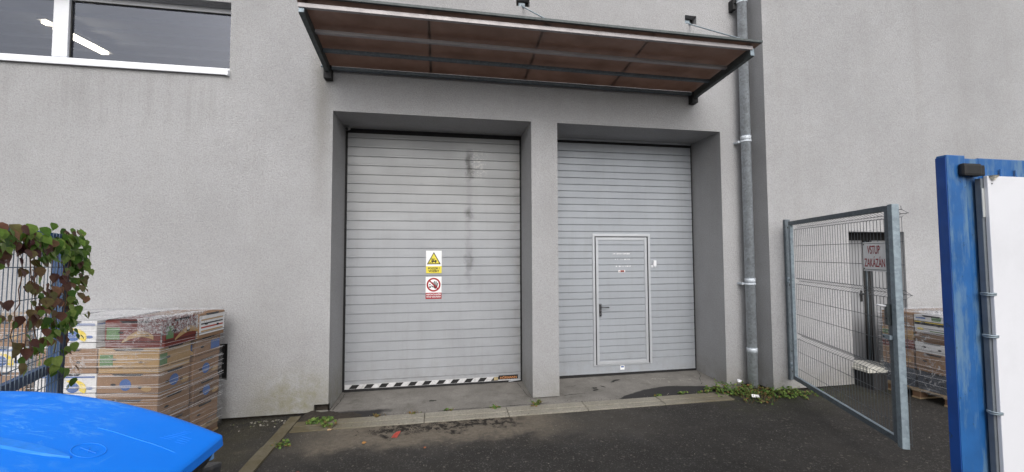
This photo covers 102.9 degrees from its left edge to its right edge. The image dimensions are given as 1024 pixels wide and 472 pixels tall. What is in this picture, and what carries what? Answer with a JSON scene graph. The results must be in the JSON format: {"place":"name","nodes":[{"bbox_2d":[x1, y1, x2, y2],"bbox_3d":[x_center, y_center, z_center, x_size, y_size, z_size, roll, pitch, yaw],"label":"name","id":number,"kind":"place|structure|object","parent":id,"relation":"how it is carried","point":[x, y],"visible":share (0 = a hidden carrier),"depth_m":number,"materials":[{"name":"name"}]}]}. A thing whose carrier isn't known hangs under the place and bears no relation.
{"place":"outdoors","nodes":[
{"label":"outdoors","id":0,"kind":"place"},
{"bbox_2d":[208,384,950,471],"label":"ground","id":1,"kind":"structure","parent":0,"point":[738,433],"depth_m":4.22,"materials":[{"name":"grey asphalt"}]},
{"bbox_2d":[0,228,69,393],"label":"blue fence gate","id":2,"kind":"structure","parent":1,"relation":"on","point":[54,383],"depth_m":2.66,"materials":[{"name":"metal"}]},
{"bbox_2d":[0,222,93,390],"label":"climbing vine","id":3,"kind":"object","parent":2,"relation":"attached to","point":[47,246],"visible":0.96,"depth_m":2.65,"materials":[{"name":"green plant"}]},
{"bbox_2d":[0,391,222,471],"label":"waste container","id":4,"kind":"object","parent":1,"relation":"on","point":[48,432],"visible":1,"depth_m":1.15,"materials":[{"name":"blue plastic"}]},
{"bbox_2d":[201,417,217,430],"bbox_3d":[-3.906,2.086,4.196,1.200,0.132,0.800,0,-3,0],"label":"pallet","id":5,"kind":"object","parent":1,"relation":"on","point":[211,425],"visible":0.08,"depth_m":4.50,"materials":[{"name":"brown wood"}]},
{"bbox_2d":[25,307,224,422],"bbox_3d":[-3.891,1.441,4.222,1.297,1.316,0.871,0,-3,0],"label":"stretch film","id":6,"kind":"object","parent":5,"relation":"on","point":[164,316],"visible":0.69,"depth_m":3.95,"materials":[{"name":"white"}]},
{"bbox_2d":[173,409,189,421],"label":"cardboard box","id":7,"kind":"object","parent":5,"relation":"on","point":[184,415],"visible":0.08,"depth_m":4.13,"materials":[{"name":"brown cardboard"}]},
{"bbox_2d":[105,386,188,416],"bbox_3d":[-3.611,1.656,4.009,0.588,0.232,0.392,0,-3,0],"label":"cardboard box","id":8,"kind":"object","parent":7,"relation":"on","point":[168,408],"visible":0.43,"depth_m":3.93,"materials":[{"name":"brown cardboard"}]},
{"bbox_2d":[95,363,189,398],"bbox_3d":[-3.617,1.422,4.025,0.588,0.232,0.392,0,-3,0],"label":"cardboard box","id":9,"kind":"object","parent":8,"relation":"on","point":[117,388],"visible":0.9,"depth_m":3.84,"materials":[{"name":"brown cardboard"}]},
{"bbox_2d":[98,341,192,372],"bbox_3d":[-3.613,1.187,4.044,0.588,0.232,0.416,0,-3,0],"label":"cardboard box","id":10,"kind":"object","parent":9,"relation":"on","point":[136,360],"visible":0.93,"depth_m":3.85,"materials":[{"name":"brown cardboard"}]},
{"bbox_2d":[105,315,197,347],"bbox_3d":[-3.572,0.940,4.068,0.588,0.257,0.416,0,-3,0],"label":"cardboard box","id":11,"kind":"object","parent":10,"relation":"on","point":[135,339],"visible":0.98,"depth_m":3.87,"materials":[{"name":"red cardboard"}]},
{"bbox_2d":[188,396,217,425],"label":"cardboard box","id":12,"kind":"object","parent":5,"relation":"on","point":[199,416],"visible":0.34,"depth_m":4.39,"materials":[{"name":"brown cardboard"}]},
{"bbox_2d":[188,375,218,407],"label":"cardboard box","id":13,"kind":"object","parent":12,"relation":"on","point":[205,392],"visible":0.34,"depth_m":4.38,"materials":[{"name":"brown cardboard"}]},
{"bbox_2d":[189,354,218,384],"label":"cardboard box","id":14,"kind":"object","parent":13,"relation":"on","point":[196,376],"visible":0.4,"depth_m":4.39,"materials":[{"name":"brown cardboard"}]},
{"bbox_2d":[189,333,220,361],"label":"cardboard box","id":15,"kind":"object","parent":14,"relation":"on","point":[202,349],"visible":0.33,"depth_m":4.40,"materials":[{"name":"brown cardboard"}]},
{"bbox_2d":[147,310,224,338],"bbox_3d":[-3.558,0.958,4.449,0.588,0.257,0.392,0,-3,0],"label":"cardboard box","id":16,"kind":"object","parent":15,"relation":"on","point":[211,322],"visible":0.48,"depth_m":4.42,"materials":[{"name":"white cardboard"}]},
{"bbox_2d":[238,416,300,471],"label":"edging kerb","id":17,"kind":"structure","parent":1,"relation":"on","point":[257,459],"depth_m":4.08,"materials":[{"name":"concrete"}]},
{"bbox_2d":[270,439,290,448],"bbox_3d":[-2.375,2.118,4.173,0.191,0.077,0.180,2,-4,-44],"label":"weed clump","id":18,"kind":"object","parent":1,"relation":"on","point":[286,443],"visible":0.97,"depth_m":4.17,"materials":[{"name":"green plant"}]},
{"bbox_2d":[391,431,399,437],"bbox_3d":[-1.249,2.136,4.395,0.059,0.022,0.125,0,-3,5],"label":"wrapper","id":19,"kind":"object","parent":1,"relation":"on","point":[396,434],"visible":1,"depth_m":4.39,"materials":[{"name":"red plastic"}]},
{"bbox_2d":[289,392,733,432],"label":"kerb","id":20,"kind":"structure","parent":1,"relation":"on","point":[388,420],"depth_m":4.99,"materials":[{"name":"concrete"}]},
{"bbox_2d":[306,416,333,423],"bbox_3d":[-2.227,2.138,4.717,0.305,0.075,0.213,0,-3,-10],"label":"weed clump","id":21,"kind":"object","parent":20,"relation":"on","point":[322,420],"visible":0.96,"depth_m":4.71,"materials":[{"name":"green plant"}]},
{"bbox_2d":[321,420,336,427],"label":"weed clump","id":22,"kind":"object","parent":20,"relation":"on","point":[330,425],"visible":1,"depth_m":4.60,"materials":[{"name":"green plant"}]},
{"bbox_2d":[530,399,541,406],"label":"grass tuft","id":23,"kind":"object","parent":20,"relation":"on","point":[538,402],"visible":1,"depth_m":5.20,"materials":[{"name":"green plant"}]},
{"bbox_2d":[0,0,1023,419],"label":"warehouse building","id":24,"kind":"structure","parent":1,"relation":"on","point":[580,188],"depth_m":5.84,"materials":[{"name":"paint"}]},
{"bbox_2d":[36,17,113,54],"bbox_3d":[-6.131,-2.845,5.770,0.130,0.175,0.940,0,-3,-2],"label":"ceiling lamp","id":25,"kind":"object","parent":24,"relation":"attached to","point":[84,41],"visible":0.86,"depth_m":5.81,"materials":[{"name":"white"}]},
{"bbox_2d":[0,0,230,76],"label":"window","id":26,"kind":"structure","parent":24,"relation":"in","point":[63,14],"depth_m":4.82,"materials":[{"name":"white plastic"}]},
{"bbox_2d":[342,128,521,392],"bbox_3d":[-1.119,0.335,6.030,2.575,3.775,0.120,0,-3,-10],"label":"sectional door","id":27,"kind":"structure","parent":24,"relation":"in","point":[409,194],"depth_m":5.98,"materials":[{"name":"grey metal"}]},
{"bbox_2d":[426,251,441,272],"bbox_3d":[-1.145,0.380,5.978,0.225,0.329,0.008,0,-3,-10],"label":"warning sign","id":28,"kind":"object","parent":24,"relation":"attached to","point":[433,261],"visible":1,"depth_m":5.98,"materials":[{"name":"yellow plastic"}]},
{"bbox_2d":[426,277,441,298],"bbox_3d":[-1.146,0.757,5.961,0.228,0.322,0.007,0,-3,-10],"label":"prohibition sign","id":29,"kind":"object","parent":24,"relation":"attached to","point":[433,287],"visible":1,"depth_m":5.96,"materials":[{"name":"white plastic"}]},
{"bbox_2d":[557,140,696,378],"bbox_3d":[1.752,0.345,6.510,2.548,3.775,0.176,0,-3,-10],"label":"sectional door","id":30,"kind":"structure","parent":24,"relation":"in","point":[626,247],"depth_m":6.50,"materials":[{"name":"silver metal"}]},
{"bbox_2d":[783,219,793,379],"bbox_3d":[3.909,0.885,5.750,0.080,2.240,0.038,0,-3,-10],"label":"gate post","id":31,"kind":"object","parent":24,"relation":"attached to","point":[788,296],"visible":0.73,"depth_m":5.74,"materials":[{"name":"metal"}]},
{"bbox_2d":[787,204,916,449],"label":"gate","id":32,"kind":"structure","parent":31,"relation":"attached to","point":[899,435],"depth_m":4.04,"materials":[{"name":"metal"}]},
{"bbox_2d":[863,242,885,271],"bbox_3d":[3.567,0.202,3.996,0.011,0.288,0.388,-1,-3,11],"label":"entry sign","id":33,"kind":"object","parent":32,"relation":"attached to","point":[874,256],"visible":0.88,"depth_m":4.02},
{"bbox_2d":[849,233,887,361],"bbox_3d":[5.410,1.053,6.275,0.990,2.210,0.126,0,-3,-10],"label":"side door","id":34,"kind":"structure","parent":24,"relation":"in","point":[856,270],"depth_m":6.30,"materials":[{"name":"grey paint"}]},
{"bbox_2d":[852,360,887,372],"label":"white slab","id":35,"kind":"structure","parent":24,"relation":"on","point":[856,366],"depth_m":5.80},
{"bbox_2d":[329,370,749,419],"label":"threshold slab","id":36,"kind":"structure","parent":1,"relation":"on","point":[456,397],"depth_m":5.63,"materials":[{"name":"concrete"}]},
{"bbox_2d":[299,410,361,421],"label":"soil","id":37,"kind":"structure","parent":36,"relation":"on","point":[315,414],"depth_m":4.85,"materials":[{"name":"brown soil"}]},
{"bbox_2d":[333,371,701,416],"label":"slab cracks","id":38,"kind":"object","parent":36,"relation":"on","point":[512,405],"visible":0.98,"depth_m":5.37,"materials":[{"name":"grey concrete"}]},
{"bbox_2d":[698,385,719,392],"bbox_3d":[2.747,2.148,5.717,0.413,0.080,0.161,1,-3,-29],"label":"weed clump","id":39,"kind":"object","parent":36,"relation":"on","point":[705,391],"visible":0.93,"depth_m":5.71,"materials":[{"name":"green plant"}]},
{"bbox_2d":[213,389,868,471],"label":"gravel crumbs","id":40,"kind":"object","parent":1,"relation":"on","point":[415,428],"visible":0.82,"depth_m":4.67,"materials":[{"name":"gravel"}]},
{"bbox_2d":[708,378,751,396],"bbox_3d":[3.076,2.119,5.705,0.667,0.188,0.440,0,-3,-10],"label":"weed clump","id":41,"kind":"object","parent":1,"relation":"on","point":[732,391],"visible":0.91,"depth_m":5.64,"materials":[{"name":"green plant"}]},
{"bbox_2d":[734,383,773,396],"bbox_3d":[3.350,2.097,5.608,0.589,0.208,0.339,0,-3,2],"label":"weed clump","id":42,"kind":"object","parent":1,"relation":"on","point":[753,390],"visible":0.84,"depth_m":5.65,"materials":[{"name":"green plant"}]},
{"bbox_2d":[737,388,781,404],"bbox_3d":[3.258,2.106,5.394,0.575,0.190,0.383,1,-3,-18],"label":"grass tuft","id":43,"kind":"object","parent":1,"relation":"on","point":[760,399],"visible":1,"depth_m":5.36,"materials":[{"name":"green plant"}]},
{"bbox_2d":[761,386,806,398],"bbox_3d":[3.686,2.117,5.595,0.475,0.163,0.485,2,-3,-37],"label":"weed clump","id":44,"kind":"object","parent":1,"relation":"on","point":[783,394],"visible":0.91,"depth_m":5.56,"materials":[{"name":"green plant"}]},
{"bbox_2d":[790,388,832,399],"bbox_3d":[3.998,2.143,5.539,0.575,0.088,0.336,0,-3,-10],"label":"weed clump","id":45,"kind":"object","parent":1,"relation":"on","point":[797,393],"visible":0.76,"depth_m":5.55,"materials":[{"name":"green plant"}]},
{"bbox_2d":[888,380,947,406],"bbox_3d":[5.882,2.059,5.451,1.200,0.132,0.800,0,-3,-10],"label":"pallet","id":46,"kind":"object","parent":1,"relation":"on","point":[919,393],"visible":0.2,"depth_m":5.32,"materials":[{"name":"brown wood"}]},
{"bbox_2d":[884,362,918,386],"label":"cardboard box","id":47,"kind":"object","parent":46,"relation":"on","point":[911,371],"visible":0.27,"depth_m":5.41,"materials":[{"name":"grey cardboard"}]},
{"bbox_2d":[883,344,916,368],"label":"cardboard box","id":48,"kind":"object","parent":47,"relation":"on","point":[911,358],"visible":0.3,"depth_m":5.44,"materials":[{"name":"brown cardboard"}]},
{"bbox_2d":[882,337,915,349],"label":"cardboard box","id":49,"kind":"object","parent":48,"relation":"on","point":[911,347],"visible":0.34,"depth_m":5.43,"materials":[{"name":"brown cardboard"}]},
{"bbox_2d":[882,326,915,339],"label":"cardboard box","id":50,"kind":"object","parent":49,"relation":"on","point":[907,334],"visible":0.27,"depth_m":5.45,"materials":[{"name":"brown cardboard"}]},
{"bbox_2d":[882,309,928,329],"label":"cardboard box","id":51,"kind":"object","parent":50,"relation":"on","point":[910,313],"visible":0.34,"depth_m":5.46,"materials":[{"name":"brown cardboard"}]},
{"bbox_2d":[878,306,945,387],"bbox_3d":[5.880,1.508,5.477,1.263,1.047,0.862,0,-3,-10],"label":"stretch film","id":52,"kind":"object","parent":46,"relation":"on","point":[937,311],"visible":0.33,"depth_m":5.32,"materials":[{"name":"white"}]},
{"bbox_2d":[917,370,946,395],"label":"cardboard box","id":53,"kind":"object","parent":46,"relation":"on","point":[933,384],"visible":0.42,"depth_m":5.18,"materials":[{"name":"grey cardboard"}]},
{"bbox_2d":[916,351,945,375],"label":"cardboard box","id":54,"kind":"object","parent":53,"relation":"on","point":[931,363],"visible":0.3,"depth_m":5.19,"materials":[{"name":"brown cardboard"}]},
{"bbox_2d":[915,341,944,355],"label":"cardboard box","id":55,"kind":"object","parent":54,"relation":"on","point":[940,351],"visible":0.42,"depth_m":5.20,"materials":[{"name":"white cardboard"}]},
{"bbox_2d":[914,331,944,345],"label":"cardboard box","id":56,"kind":"object","parent":55,"relation":"on","point":[926,338],"visible":0.22,"depth_m":5.21,"materials":[{"name":"brown cardboard"}]},
{"bbox_2d":[914,313,943,334],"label":"cardboard box","id":57,"kind":"object","parent":56,"relation":"on","point":[920,323],"visible":0.41,"depth_m":5.22,"materials":[{"name":"white cardboard"}]},
{"bbox_2d":[935,155,1023,471],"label":"blue gate","id":58,"kind":"structure","parent":1,"relation":"on","point":[957,176],"depth_m":0.98,"materials":[{"name":"metal"}]},
{"bbox_2d":[975,175,1023,471],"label":"white board","id":59,"kind":"object","parent":58,"relation":"attached to","point":[1000,213],"visible":1,"depth_m":0.98,"materials":[{"name":"metal"}]},
{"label":"cardboard box","id":60,"kind":"object","parent":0,"visible":0},
{"bbox_2d":[91,310,165,315],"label":"cardboard box","id":61,"kind":"object","parent":60,"relation":"on","point":[125,311],"visible":0.09,"depth_m":4.43,"materials":[{"name":"white cardboard"}]},
{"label":"cardboard box","id":62,"kind":"object","parent":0,"visible":0},
{"bbox_2d":[0,372,33,390],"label":"cardboard box","id":63,"kind":"object","parent":62,"relation":"on","point":[12,376],"visible":0.02,"depth_m":3.84,"materials":[{"name":"brown cardboard"}]},
{"bbox_2d":[0,346,34,371],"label":"cardboard box","id":64,"kind":"object","parent":63,"relation":"on","point":[9,359],"visible":0.2,"depth_m":3.84,"materials":[{"name":"white cardboard"}]},
{"bbox_2d":[0,315,49,346],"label":"cardboard box","id":65,"kind":"object","parent":64,"relation":"on","point":[15,333],"visible":0.29,"depth_m":3.85,"materials":[{"name":"brown cardboard"}]},
{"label":"cardboard box","id":66,"kind":"object","parent":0,"visible":0},
{"bbox_2d":[20,310,106,315],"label":"cardboard box","id":67,"kind":"object","parent":66,"relation":"on","point":[83,313],"visible":0.06,"depth_m":4.51,"materials":[{"name":"white cardboard"}]},
{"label":"cardboard box","id":68,"kind":"object","parent":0,"visible":0},
{"bbox_2d":[1,312,25,315],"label":"cardboard box","id":69,"kind":"object","parent":68,"relation":"on","point":[3,314],"visible":0.02,"depth_m":4.35,"materials":[{"name":"white cardboard"}]},
{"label":"cardboard box","id":70,"kind":"object","parent":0,"visible":0},
{"bbox_2d":[921,308,942,311],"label":"cardboard box","id":71,"kind":"object","parent":70,"relation":"on","point":[935,309],"visible":0.04,"depth_m":5.78,"materials":[{"name":"white cardboard"}]},
{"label":"cardboard box","id":72,"kind":"object","parent":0,"visible":0},
{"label":"cardboard box","id":73,"kind":"object","parent":72,"relation":"on","visible":0},
{"bbox_2d":[35,373,98,397],"bbox_3d":[-4.212,1.424,4.033,0.588,0.232,0.392,0,-3,0],"label":"cardboard box","id":74,"kind":"object","parent":73,"relation":"on","point":[85,384],"visible":0.34,"depth_m":3.85,"materials":[{"name":"white cardboard"}]},
{"bbox_2d":[33,346,104,373],"bbox_3d":[-4.208,1.189,4.031,0.588,0.232,0.392,0,-3,-1],"label":"cardboard box","id":75,"kind":"object","parent":74,"relation":"on","point":[79,359],"visible":0.38,"depth_m":3.85,"materials":[{"name":"brown cardboard"}]},
{"bbox_2d":[36,315,133,347],"bbox_3d":[-4.212,0.942,4.042,0.588,0.257,0.392,0,-3,0],"label":"cardboard box","id":76,"kind":"object","parent":75,"relation":"on","point":[98,335],"visible":0.34,"depth_m":3.86,"materials":[{"name":"white cardboard"}]},
{"bbox_3d":[-5.176,2.091,4.195,1.200,0.132,0.800,0,-3,0],"label":"pallet","id":77,"kind":"object","parent":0,"visible":0},
{"bbox_2d":[0,308,109,387],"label":"stretch film","id":78,"kind":"object","parent":77,"relation":"on","point":[35,331],"visible":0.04,"depth_m":4.29,"materials":[{"name":"white"}]}
]}

